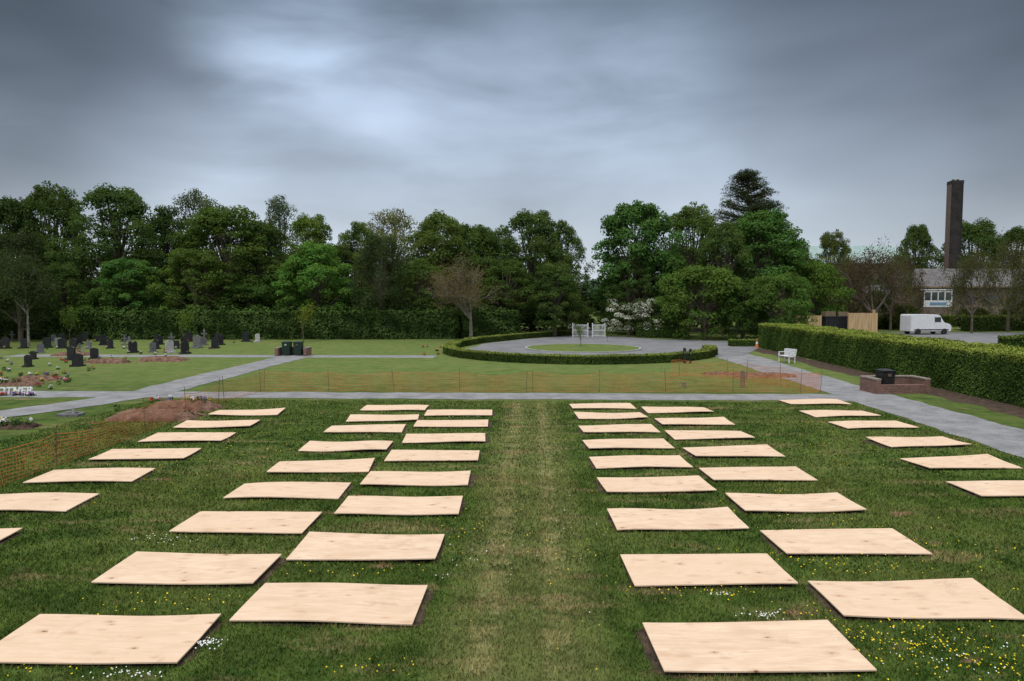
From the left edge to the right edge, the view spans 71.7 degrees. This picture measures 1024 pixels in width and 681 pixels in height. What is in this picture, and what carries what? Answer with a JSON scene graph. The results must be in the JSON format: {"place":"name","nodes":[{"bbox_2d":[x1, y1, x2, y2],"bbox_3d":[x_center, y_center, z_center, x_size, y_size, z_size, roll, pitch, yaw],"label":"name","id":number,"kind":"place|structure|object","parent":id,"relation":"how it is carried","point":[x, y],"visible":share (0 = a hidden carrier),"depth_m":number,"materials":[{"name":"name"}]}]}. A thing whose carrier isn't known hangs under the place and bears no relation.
{"place":"outdoors","nodes":[
{"label":"outdoors","id":0,"kind":"place"},
{"bbox_2d":[0,355,313,416],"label":"path","id":1,"kind":"structure","parent":0,"point":[180,384],"depth_m":32.79,"materials":[{"name":"concrete"}]},
{"bbox_2d":[3,354,436,357],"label":"path","id":2,"kind":"structure","parent":0,"point":[340,356],"depth_m":50.84,"materials":[{"name":"asphalt"}]},
{"bbox_2d":[0,391,849,400],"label":"path","id":3,"kind":"structure","parent":0,"point":[474,396],"depth_m":30.87,"materials":[{"name":"concrete"}]},
{"bbox_2d":[0,311,1023,680],"bbox_3d":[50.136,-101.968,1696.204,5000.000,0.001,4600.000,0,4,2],"label":"ground","id":4,"kind":"structure","parent":0,"point":[440,369],"depth_m":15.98,"materials":[{"name":"plant"}]},
{"bbox_2d":[0,228,58,341],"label":"birch tree","id":5,"kind":"object","parent":4,"relation":"on","point":[28,242],"visible":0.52,"depth_m":67.07,"materials":[{"name":"green plant"}]},
{"bbox_2d":[0,195,58,305],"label":"broadleaf tree","id":6,"kind":"object","parent":4,"relation":"on","point":[10,213],"visible":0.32,"depth_m":79.84,"materials":[{"name":"green plant"}]},
{"bbox_2d":[0,246,68,345],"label":"silver birch tree","id":7,"kind":"object","parent":4,"relation":"on","point":[17,279],"visible":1,"depth_m":60.04,"materials":[{"name":"green plant"}]},
{"bbox_2d":[6,180,100,306],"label":"broadleaf tree","id":8,"kind":"object","parent":4,"relation":"on","point":[45,202],"visible":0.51,"depth_m":80.98,"materials":[{"name":"green plant"}]},
{"bbox_2d":[43,261,88,313],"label":"broadleaf tree","id":9,"kind":"object","parent":4,"relation":"on","point":[70,274],"visible":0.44,"depth_m":73.26,"materials":[{"name":"green plant"}]},
{"bbox_2d":[74,285,148,325],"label":"shrub","id":10,"kind":"object","parent":4,"relation":"on","point":[87,297],"visible":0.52,"depth_m":72.67,"materials":[{"name":"green plant"}]},
{"bbox_2d":[44,182,179,306],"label":"broadleaf tree","id":11,"kind":"object","parent":4,"relation":"on","point":[126,202],"visible":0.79,"depth_m":78.45,"materials":[{"name":"green plant"}]},
{"bbox_2d":[83,257,167,313],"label":"chestnut tree","id":12,"kind":"object","parent":4,"relation":"on","point":[137,270],"visible":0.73,"depth_m":73.66,"materials":[{"name":"green plant"}]},
{"bbox_2d":[0,369,263,485],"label":"plastic fence","id":13,"kind":"object","parent":4,"relation":"on","point":[178,406],"visible":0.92,"depth_m":20.19,"materials":[{"name":"plastic"}]},
{"bbox_2d":[105,408,207,421],"bbox_3d":[-12.649,2.590,25.166,3.247,0.362,1.518,0,4,2],"label":"earth mound","id":14,"kind":"object","parent":4,"relation":"on","point":[183,415],"visible":0.87,"depth_m":24.70,"materials":[{"name":"red soil"}]},
{"bbox_2d":[132,204,210,305],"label":"broadleaf tree","id":15,"kind":"object","parent":4,"relation":"on","point":[165,220],"visible":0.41,"depth_m":83.47,"materials":[{"name":"green plant"}]},
{"bbox_2d":[138,432,235,441],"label":"plywood board","id":16,"kind":"object","parent":4,"relation":"on","point":[191,436],"visible":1,"depth_m":21.54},
{"bbox_2d":[145,188,233,299],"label":"willow tree","id":17,"kind":"object","parent":4,"relation":"on","point":[185,200],"visible":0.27,"depth_m":87.10,"materials":[{"name":"green plant"}]},
{"bbox_2d":[145,247,248,323],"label":"broadleaf tree","id":18,"kind":"object","parent":4,"relation":"on","point":[206,258],"visible":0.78,"depth_m":73.22,"materials":[{"name":"green plant"}]},
{"bbox_2d":[158,203,286,311],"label":"broadleaf tree","id":19,"kind":"object","parent":4,"relation":"on","point":[216,222],"visible":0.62,"depth_m":76.28,"materials":[{"name":"green plant"}]},
{"bbox_2d":[0,339,444,425],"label":"grave flowers","id":20,"kind":"object","parent":4,"relation":"on","point":[4,379],"visible":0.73,"depth_m":34.40,"materials":[{"name":"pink plant"}]},
{"bbox_2d":[204,278,283,313],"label":"shrub","id":21,"kind":"object","parent":4,"relation":"on","point":[262,293],"visible":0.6,"depth_m":75.04,"materials":[{"name":"green plant"}]},
{"bbox_2d":[0,304,521,339],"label":"hedgerow","id":22,"kind":"object","parent":4,"relation":"on","point":[281,324],"visible":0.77,"depth_m":70.99,"materials":[{"name":"green plant"}]},
{"bbox_2d":[227,220,296,304],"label":"broadleaf tree","id":23,"kind":"object","parent":4,"relation":"on","point":[273,235],"visible":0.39,"depth_m":79.43,"materials":[{"name":"green plant"}]},
{"bbox_2d":[251,194,301,296],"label":"willow tree","id":24,"kind":"object","parent":4,"relation":"on","point":[278,206],"visible":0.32,"depth_m":89.62,"materials":[{"name":"green plant"}]},
{"bbox_2d":[2,294,559,332],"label":"undergrowth","id":25,"kind":"object","parent":4,"relation":"on","point":[527,323],"visible":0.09,"depth_m":76.77,"materials":[{"name":"green plant"}]},
{"bbox_2d":[272,212,342,304],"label":"broadleaf tree","id":26,"kind":"object","parent":4,"relation":"on","point":[305,223],"visible":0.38,"depth_m":85.07,"materials":[{"name":"green plant"}]},
{"bbox_2d":[270,241,354,313],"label":"chestnut tree","id":27,"kind":"object","parent":4,"relation":"on","point":[302,263],"visible":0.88,"depth_m":73.05,"materials":[{"name":"green plant"}]},
{"bbox_2d":[334,220,381,300],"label":"broadleaf tree","id":28,"kind":"object","parent":4,"relation":"on","point":[355,235],"visible":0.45,"depth_m":90.82,"materials":[{"name":"green plant"}]},
{"bbox_2d":[347,230,412,333],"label":"birch tree","id":29,"kind":"object","parent":4,"relation":"on","point":[380,288],"visible":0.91,"depth_m":71.25,"materials":[{"name":"green plant"}]},
{"bbox_2d":[352,207,419,306],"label":"willow tree","id":30,"kind":"object","parent":4,"relation":"on","point":[395,219],"visible":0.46,"depth_m":85.27,"materials":[{"name":"green plant"}]},
{"bbox_2d":[383,258,466,313],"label":"broadleaf tree","id":31,"kind":"object","parent":4,"relation":"on","point":[410,283],"visible":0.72,"depth_m":74.81,"materials":[{"name":"green plant"}]},
{"bbox_2d":[30,239,836,330],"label":"distant trees","id":32,"kind":"object","parent":4,"relation":"on","point":[653,282],"visible":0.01,"depth_m":90.48,"materials":[{"name":"green plant"}]},
{"bbox_2d":[400,209,470,306],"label":"broadleaf tree","id":33,"kind":"object","parent":4,"relation":"on","point":[431,237],"visible":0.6,"depth_m":79.67,"materials":[{"name":"green plant"}]},
{"bbox_2d":[418,248,508,336],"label":"budding tree","id":34,"kind":"object","parent":4,"relation":"on","point":[456,292],"visible":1,"depth_m":68.67,"materials":[{"name":"brown plant"}]},
{"bbox_2d":[442,222,504,307],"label":"broadleaf tree","id":35,"kind":"object","parent":4,"relation":"on","point":[473,234],"visible":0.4,"depth_m":81.99,"materials":[{"name":"green plant"}]},
{"bbox_2d":[471,224,523,308],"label":"broadleaf tree","id":36,"kind":"object","parent":4,"relation":"on","point":[500,232],"visible":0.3,"depth_m":83.17,"materials":[{"name":"green plant"}]},
{"bbox_2d":[471,259,543,325],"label":"broadleaf tree","id":37,"kind":"object","parent":4,"relation":"on","point":[517,271],"visible":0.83,"depth_m":75.15,"materials":[{"name":"green plant"}]},
{"bbox_2d":[478,208,572,331],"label":"broadleaf tree","id":38,"kind":"object","parent":4,"relation":"on","point":[527,221],"visible":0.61,"depth_m":79.61,"materials":[{"name":"green plant"}]},
{"bbox_2d":[264,368,820,391],"bbox_3d":[1.237,1.812,32.014,25.212,1.141,0.335,0,4,2],"label":"plastic fence","id":39,"kind":"object","parent":4,"relation":"on","point":[538,378],"visible":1,"depth_m":31.97,"materials":[{"name":"plastic"}]},
{"bbox_2d":[523,261,581,336],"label":"broadleaf tree","id":40,"kind":"object","parent":4,"relation":"on","point":[561,275],"visible":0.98,"depth_m":74.68,"materials":[{"name":"green plant"}]},
{"bbox_2d":[536,219,595,327],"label":"broadleaf tree","id":41,"kind":"object","parent":4,"relation":"on","point":[562,228],"visible":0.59,"depth_m":80.70,"materials":[{"name":"green plant"}]},
{"bbox_2d":[443,330,717,364],"bbox_3d":[2.688,0.208,60.683,20.103,0.784,32.928,-1,4,-20],"label":"box hedge","id":42,"kind":"object","parent":4,"relation":"on","point":[453,348],"visible":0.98,"depth_m":46.74,"materials":[{"name":"green plant"}]},
{"bbox_2d":[601,298,656,336],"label":"hawthorn bush","id":43,"kind":"object","parent":4,"relation":"on","point":[612,309],"visible":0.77,"depth_m":74.55,"materials":[{"name":"white plant"}]},
{"bbox_2d":[603,259,656,334],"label":"broadleaf tree","id":44,"kind":"object","parent":4,"relation":"on","point":[644,287],"visible":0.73,"depth_m":77.78,"materials":[{"name":"green plant"}]},
{"bbox_2d":[589,199,687,333],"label":"chestnut tree","id":45,"kind":"object","parent":4,"relation":"on","point":[616,224],"visible":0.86,"depth_m":78.94,"materials":[{"name":"green plant"}]},
{"bbox_2d":[635,323,689,337],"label":"hedgerow","id":46,"kind":"object","parent":4,"relation":"on","point":[653,332],"visible":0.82,"depth_m":73.53,"materials":[{"name":"green plant"}]},
{"bbox_2d":[647,201,731,331],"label":"broadleaf tree","id":47,"kind":"object","parent":4,"relation":"on","point":[701,225],"visible":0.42,"depth_m":83.50,"materials":[{"name":"green plant"}]},
{"bbox_2d":[654,265,748,339],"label":"shrub","id":48,"kind":"object","parent":4,"relation":"on","point":[684,280],"visible":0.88,"depth_m":69.59,"materials":[{"name":"green plant"}]},
{"bbox_2d":[687,220,763,334],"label":"broadleaf tree","id":49,"kind":"object","parent":4,"relation":"on","point":[728,234],"visible":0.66,"depth_m":78.19,"materials":[{"name":"green plant"}]},
{"bbox_2d":[714,286,771,338],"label":"shrub","id":50,"kind":"object","parent":4,"relation":"on","point":[737,312],"visible":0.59,"depth_m":68.21,"materials":[{"name":"green plant"}]},
{"bbox_2d":[697,168,790,279],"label":"cedar tree","id":51,"kind":"object","parent":4,"relation":"on","point":[747,178],"visible":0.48,"depth_m":92.86,"materials":[{"name":"green plant"}]},
{"bbox_2d":[711,208,815,329],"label":"chestnut tree","id":52,"kind":"object","parent":4,"relation":"on","point":[766,227],"visible":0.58,"depth_m":80.08,"materials":[{"name":"green plant"}]},
{"bbox_2d":[742,271,817,336],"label":"shrub","id":53,"kind":"object","parent":4,"relation":"on","point":[785,285],"visible":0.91,"depth_m":66.22,"materials":[{"name":"green plant"}]},
{"bbox_2d":[791,260,854,315],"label":"shrub","id":54,"kind":"object","parent":4,"relation":"on","point":[818,280],"visible":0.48,"depth_m":80.81,"materials":[{"name":"green plant"}]},
{"bbox_2d":[815,229,851,301],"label":"broadleaf tree","id":55,"kind":"object","parent":4,"relation":"on","point":[826,242],"visible":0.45,"depth_m":114.75,"materials":[{"name":"green plant"}]},
{"bbox_2d":[822,234,918,321],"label":"cherry tree","id":56,"kind":"object","parent":4,"relation":"on","point":[868,268],"visible":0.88,"depth_m":82.48,"materials":[{"name":"brown plant"}]},
{"bbox_2d":[754,349,1023,418],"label":"soil border","id":57,"kind":"object","parent":4,"relation":"on","point":[1000,407],"visible":0.75,"depth_m":31.21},
{"bbox_2d":[758,322,1023,407],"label":"clipped hedge","id":58,"kind":"object","parent":4,"relation":"on","point":[994,371],"visible":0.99,"depth_m":35.57,"materials":[{"name":"green plant"}]},
{"bbox_2d":[867,241,921,330],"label":"cherry tree","id":59,"kind":"object","parent":4,"relation":"on","point":[881,297],"visible":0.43,"depth_m":88.58,"materials":[{"name":"brown plant"}]},
{"bbox_2d":[859,375,930,393],"bbox_3d":[17.310,1.987,32.082,2.560,0.681,1.325,0,4,-4],"label":"brick bin enclosure","id":60,"kind":"object","parent":4,"relation":"on","point":[908,384],"visible":0.93,"depth_m":31.52,"materials":[{"name":"brick"}]},
{"bbox_2d":[889,246,929,311],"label":"cherry tree","id":61,"kind":"object","parent":4,"relation":"on","point":[920,301],"visible":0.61,"depth_m":95.67,"materials":[{"name":"brown plant"}]},
{"bbox_2d":[808,578,1023,619],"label":"plywood board","id":62,"kind":"object","parent":4,"relation":"on","point":[962,598],"visible":1,"depth_m":9.96,"materials":[{"name":"wood"}]},
{"bbox_2d":[890,224,941,269],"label":"broadleaf tree","id":63,"kind":"object","parent":4,"relation":"on","point":[919,236],"visible":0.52,"depth_m":120.89,"materials":[{"name":"green plant"}]},
{"bbox_2d":[944,179,963,268],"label":"brick chimney","id":64,"kind":"object","parent":4,"relation":"on","point":[954,216],"visible":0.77,"depth_m":106.50,"materials":[{"name":"brick"}]},
{"bbox_2d":[887,269,1023,314],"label":"crematorium building","id":65,"kind":"structure","parent":4,"relation":"on","point":[932,276],"depth_m":102.06,"materials":[{"name":"stone"}]},
{"bbox_2d":[918,289,952,314],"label":"bay window","id":66,"kind":"structure","parent":65,"relation":"part of","point":[933,305],"depth_m":100.56,"materials":[{"name":"white paint"}]},
{"bbox_2d":[931,217,1010,268],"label":"broadleaf tree","id":67,"kind":"object","parent":4,"relation":"on","point":[982,229],"visible":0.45,"depth_m":113.01,"materials":[{"name":"green plant"}]},
{"bbox_2d":[934,237,1008,332],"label":"cherry tree","id":68,"kind":"object","parent":4,"relation":"on","point":[962,281],"visible":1,"depth_m":82.50,"materials":[{"name":"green plant"}]},
{"bbox_2d":[960,314,1023,331],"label":"carpark hedge","id":69,"kind":"object","parent":4,"relation":"on","point":[982,324],"visible":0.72,"depth_m":87.35,"materials":[{"name":"green plant"}]},
{"bbox_2d":[968,227,1023,331],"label":"cherry tree","id":70,"kind":"object","parent":4,"relation":"on","point":[1012,260],"visible":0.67,"depth_m":85.80,"materials":[{"name":"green plant"}]},
{"bbox_2d":[991,247,1023,324],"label":"cherry tree","id":71,"kind":"object","parent":4,"relation":"on","point":[1019,287],"visible":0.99,"depth_m":80.24,"materials":[{"name":"brown plant"}]},
{"bbox_2d":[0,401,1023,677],"bbox_3d":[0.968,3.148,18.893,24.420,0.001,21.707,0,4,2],"label":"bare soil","id":72,"kind":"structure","parent":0,"point":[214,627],"depth_m":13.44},
{"bbox_2d":[0,492,98,511],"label":"plywood board","id":73,"kind":"object","parent":72,"relation":"on","point":[54,501],"visible":1,"depth_m":14.74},
{"bbox_2d":[23,468,154,482],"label":"plywood board","id":74,"kind":"object","parent":72,"relation":"on","point":[106,474],"visible":1,"depth_m":16.89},
{"bbox_2d":[0,614,220,663],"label":"plywood board","id":75,"kind":"object","parent":72,"relation":"on","point":[72,639],"visible":1,"depth_m":8.82,"materials":[{"name":"wood"}]},
{"bbox_2d":[88,448,201,459],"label":"plywood board","id":76,"kind":"object","parent":72,"relation":"on","point":[168,453],"visible":1,"depth_m":19.23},
{"bbox_2d":[91,551,281,584],"bbox_3d":[-5.047,3.575,11.156,2.440,0.048,1.220,0,4,2],"label":"plywood board","id":77,"kind":"object","parent":72,"relation":"on","point":[162,568],"visible":1,"depth_m":11.08,"materials":[{"name":"wood"}]},
{"bbox_2d":[169,511,321,533],"bbox_3d":[-4.990,3.435,13.439,2.440,0.032,1.220,0,4,2],"label":"plywood board","id":78,"kind":"object","parent":72,"relation":"on","point":[274,522],"visible":1,"depth_m":13.36,"materials":[{"name":"wood"}]},
{"bbox_2d":[223,482,350,498],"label":"plywood board","id":79,"kind":"object","parent":72,"relation":"on","point":[324,490],"visible":1,"depth_m":15.58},
{"bbox_2d":[267,458,374,472],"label":"plywood board","id":80,"kind":"object","parent":72,"relation":"on","point":[340,466],"visible":1,"depth_m":17.76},
{"bbox_2d":[229,583,427,624],"bbox_3d":[-2.493,3.657,9.919,2.440,0.048,1.220,0,4,3],"label":"plywood board","id":81,"kind":"object","parent":72,"relation":"on","point":[380,604],"visible":1,"depth_m":9.83,"materials":[{"name":"wood"}]},
{"bbox_2d":[298,440,392,451],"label":"plywood board","id":82,"kind":"object","parent":72,"relation":"on","point":[317,446],"visible":1,"depth_m":20.17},
{"bbox_2d":[324,424,405,432],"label":"plywood board","id":83,"kind":"object","parent":72,"relation":"on","point":[399,428],"visible":1,"depth_m":22.84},
{"bbox_2d":[286,532,444,559],"bbox_3d":[-2.443,3.511,12.110,2.440,0.064,1.220,0,4,2],"label":"plywood board","id":84,"kind":"object","parent":72,"relation":"on","point":[331,546],"visible":1,"depth_m":12.05,"materials":[{"name":"wood"}]},
{"bbox_2d":[334,496,462,514],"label":"plywood board","id":85,"kind":"object","parent":72,"relation":"on","point":[399,505],"visible":1,"depth_m":14.44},
{"bbox_2d":[360,471,470,485],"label":"plywood board","id":86,"kind":"object","parent":72,"relation":"on","point":[448,478],"visible":1,"depth_m":16.57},
{"bbox_2d":[384,450,479,460],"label":"plywood board","id":87,"kind":"object","parent":72,"relation":"on","point":[432,455],"visible":1,"depth_m":18.97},
{"bbox_2d":[402,433,484,442],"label":"plywood board","id":88,"kind":"object","parent":72,"relation":"on","point":[431,438],"visible":1,"depth_m":21.36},
{"bbox_2d":[578,424,659,432],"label":"plywood board","id":89,"kind":"object","parent":72,"relation":"on","point":[624,428],"visible":1,"depth_m":22.86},
{"bbox_2d":[582,438,674,448],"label":"plywood board","id":90,"kind":"object","parent":72,"relation":"on","point":[631,443],"visible":1,"depth_m":20.51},
{"bbox_2d":[589,455,692,468],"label":"plywood board","id":91,"kind":"object","parent":72,"relation":"on","point":[604,462],"visible":1,"depth_m":18.27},
{"bbox_2d":[597,475,716,491],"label":"plywood board","id":92,"kind":"object","parent":72,"relation":"on","point":[658,484],"visible":1,"depth_m":16.09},
{"bbox_2d":[607,507,748,529],"bbox_3d":[3.135,3.419,13.630,2.440,0.065,1.220,0,4,-1],"label":"plywood board","id":93,"kind":"object","parent":72,"relation":"on","point":[721,518],"visible":1,"depth_m":13.55,"materials":[{"name":"wood"}]},
{"bbox_2d":[620,553,797,586],"bbox_3d":[3.021,3.581,11.112,2.440,0.038,1.220,0,4,-1],"label":"plywood board","id":94,"kind":"object","parent":72,"relation":"on","point":[693,569],"visible":1,"depth_m":11.06,"materials":[{"name":"wood"}]},
{"bbox_2d":[665,430,754,439],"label":"plywood board","id":95,"kind":"object","parent":72,"relation":"on","point":[692,434],"visible":1,"depth_m":21.84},
{"bbox_2d":[683,444,785,456],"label":"plywood board","id":96,"kind":"object","parent":72,"relation":"on","point":[754,450],"visible":1,"depth_m":19.50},
{"bbox_2d":[699,466,817,480],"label":"plywood board","id":97,"kind":"object","parent":72,"relation":"on","point":[791,473],"visible":1,"depth_m":17.05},
{"bbox_2d":[642,620,876,672],"bbox_3d":[2.937,3.728,8.681,2.440,0.042,1.220,0,4,-1],"label":"plywood board","id":98,"kind":"object","parent":72,"relation":"on","point":[772,646],"visible":1,"depth_m":8.60,"materials":[{"name":"wood"}]},
{"bbox_2d":[725,492,866,511],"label":"plywood board","id":99,"kind":"object","parent":72,"relation":"on","point":[827,502],"visible":1,"depth_m":14.66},
{"bbox_2d":[760,528,932,554],"bbox_3d":[5.765,3.504,12.373,2.440,0.042,1.220,0,4,-1],"label":"plywood board","id":100,"kind":"object","parent":72,"relation":"on","point":[852,541],"visible":1,"depth_m":12.32,"materials":[{"name":"wood"}]},
{"bbox_2d":[866,436,969,446],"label":"plywood board","id":101,"kind":"object","parent":72,"relation":"on","point":[913,441],"visible":1,"depth_m":20.82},
{"bbox_2d":[900,454,1022,468],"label":"plywood board","id":102,"kind":"object","parent":72,"relation":"on","point":[979,461],"visible":1,"depth_m":18.20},
{"bbox_2d":[946,480,1023,495],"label":"plywood board","id":103,"kind":"object","parent":72,"relation":"on","point":[1000,488],"visible":1,"depth_m":15.81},
{"bbox_2d":[0,0,1023,282],"label":"sky","id":104,"kind":"structure","parent":0,"point":[860,115],"materials":[{"name":"grey"}]},
{"bbox_2d":[527,344,638,351],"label":"island lawn","id":105,"kind":"structure","parent":0,"point":[582,347],"depth_m":58.28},
{"bbox_2d":[472,336,757,356],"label":"road","id":106,"kind":"structure","parent":0,"point":[646,345],"depth_m":63.15,"materials":[{"name":"asphalt"}]},
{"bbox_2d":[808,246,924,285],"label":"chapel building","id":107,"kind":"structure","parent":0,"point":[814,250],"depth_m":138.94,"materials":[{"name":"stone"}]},
{"bbox_2d":[718,354,1023,457],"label":"path","id":108,"kind":"structure","parent":0,"point":[1005,438],"depth_m":26.56,"materials":[{"name":"concrete"}]},
{"bbox_2d":[879,332,1023,343],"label":"road","id":109,"kind":"structure","parent":0,"point":[984,337],"depth_m":77.90,"materials":[{"name":"asphalt"}]},
{"bbox_2d":[900,314,950,334],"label":"parked van","id":110,"kind":"object","parent":109,"relation":"on","point":[917,324],"visible":1,"depth_m":79.75,"materials":[{"name":"white paint"}]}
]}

